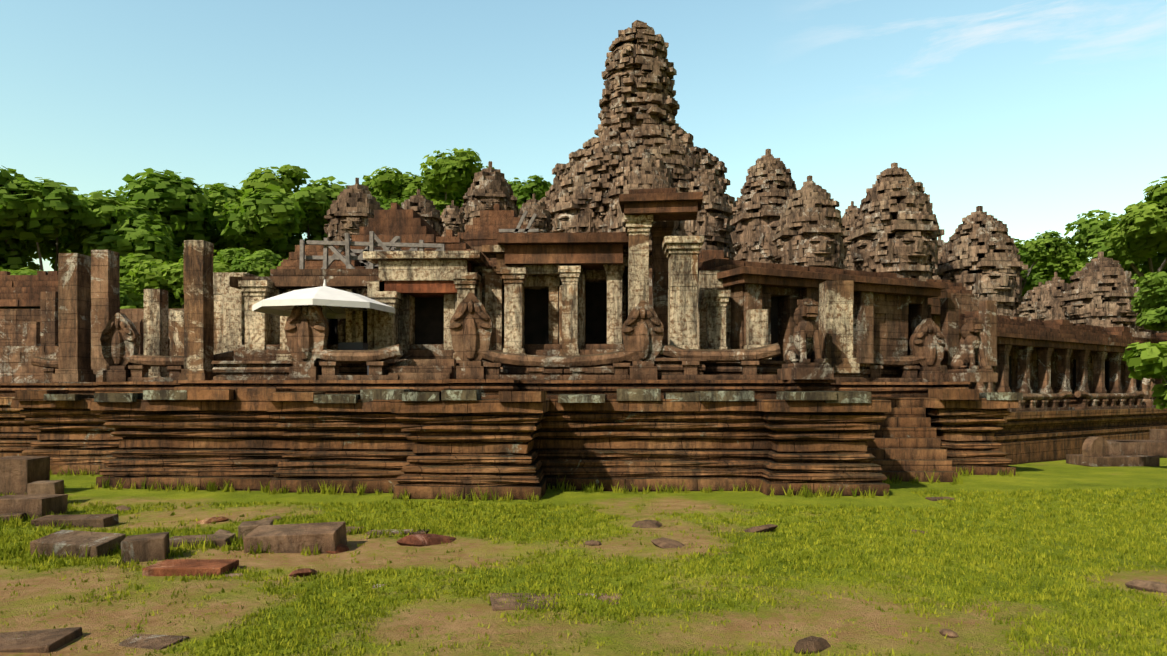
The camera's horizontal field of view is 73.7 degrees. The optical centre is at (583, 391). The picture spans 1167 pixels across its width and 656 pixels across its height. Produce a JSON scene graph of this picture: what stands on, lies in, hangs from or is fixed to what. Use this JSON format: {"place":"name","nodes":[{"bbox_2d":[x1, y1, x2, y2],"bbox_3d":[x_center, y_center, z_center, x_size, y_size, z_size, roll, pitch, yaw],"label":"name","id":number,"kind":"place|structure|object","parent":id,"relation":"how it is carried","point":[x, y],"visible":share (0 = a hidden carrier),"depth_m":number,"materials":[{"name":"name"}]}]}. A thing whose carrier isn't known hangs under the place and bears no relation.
{"place":"outdoors","nodes":[
{"label":"outdoors","id":0,"kind":"place"},
{"bbox_2d":[338,342,368,374],"bbox_3d":[-6.349,-0.822,21.434,1.100,1.050,0.600,0,0,2],"label":"parasol table","id":1,"kind":"object","parent":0,"point":[352,346],"visible":0.19,"depth_m":21.21,"materials":[{"name":"grey"}]},
{"bbox_2d":[0,458,1166,655],"bbox_3d":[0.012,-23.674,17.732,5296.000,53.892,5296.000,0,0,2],"label":"ground","id":2,"kind":"structure","parent":0,"point":[871,628],"depth_m":8.72,"materials":[{"name":"green plant"}]},
{"bbox_2d":[0,429,1166,653],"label":"fallen stones","id":3,"kind":"object","parent":2,"relation":"on","point":[32,485],"visible":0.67,"depth_m":10.89,"materials":[{"name":"brown stone"}]},
{"bbox_2d":[0,464,1166,655],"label":"grass tufts","id":4,"kind":"object","parent":2,"relation":"on","point":[409,523],"visible":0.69,"depth_m":10.14,"materials":[{"name":"green plant"}]},
{"bbox_2d":[0,165,1166,383],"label":"tree","id":5,"kind":"object","parent":2,"relation":"on","point":[156,215],"depth_m":76.11,"materials":[{"name":"green plant"}]},
{"bbox_2d":[0,148,1166,410],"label":"tree foliage","id":6,"kind":"object","parent":5,"relation":"on","point":[1138,230],"visible":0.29,"depth_m":74.76,"materials":[{"name":"green plant"}]},
{"bbox_2d":[0,379,1166,499],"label":"terrace","id":7,"kind":"structure","parent":0,"point":[521,439],"depth_m":18.52,"materials":[{"name":"stone"}]},
{"bbox_2d":[285,305,366,361],"bbox_3d":[-7.239,-1.629,21.762,3.647,2.665,3.647,0,0,2],"label":"parasol pole","id":8,"kind":"object","parent":7,"relation":"on","point":[324,310],"visible":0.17,"depth_m":21.99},
{"bbox_2d":[252,279,394,318],"bbox_3d":[-7.239,-2.682,21.762,3.756,0.919,3.756,0,0,2],"label":"parasol","id":9,"kind":"object","parent":8,"relation":"on","point":[325,295],"visible":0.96,"depth_m":20.65,"materials":[{"name":"white fabric"}]},
{"bbox_2d":[143,215,858,379],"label":"pale gopura walls","id":10,"kind":"structure","parent":7,"relation":"on","point":[213,317],"depth_m":22.80,"materials":[{"name":"stone"}]},
{"bbox_2d":[44,389,1022,402],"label":"terrace slabs","id":11,"kind":"structure","parent":7,"relation":"on","point":[367,395],"depth_m":18.04,"materials":[{"name":"grey stone"}]},
{"bbox_2d":[0,221,1163,393],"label":"temple walls","id":12,"kind":"structure","parent":7,"relation":"on","point":[65,324],"depth_m":23.89,"materials":[{"name":"brown stone"}]},
{"bbox_2d":[299,210,538,268],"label":"timber props","id":13,"kind":"object","parent":12,"relation":"on","point":[394,243],"visible":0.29,"depth_m":26.58,"materials":[{"name":"grey wood"}]},
{"bbox_2d":[0,188,1166,353],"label":"temple roofs","id":14,"kind":"structure","parent":12,"relation":"on","point":[592,251],"depth_m":25.41,"materials":[{"name":"brown stone"}]},
{"bbox_2d":[331,282,1166,389],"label":"dark interiors","id":15,"kind":"object","parent":12,"relation":"in","point":[429,320],"visible":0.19,"depth_m":24.20,"materials":[{"name":"black"}]},
{"bbox_2d":[29,292,1155,411],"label":"naga balustrades","id":16,"kind":"object","parent":7,"relation":"on","point":[306,328],"visible":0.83,"depth_m":20.32,"materials":[{"name":"stone"}]},
{"bbox_2d":[324,20,1166,338],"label":"temple towers","id":17,"kind":"structure","parent":7,"relation":"on","point":[772,214],"depth_m":58.62,"materials":[{"name":"stone"}]},
{"bbox_2d":[0,0,1166,270],"label":"sky","id":18,"kind":"structure","parent":0,"point":[1039,115],"materials":[{"name":"blue"}]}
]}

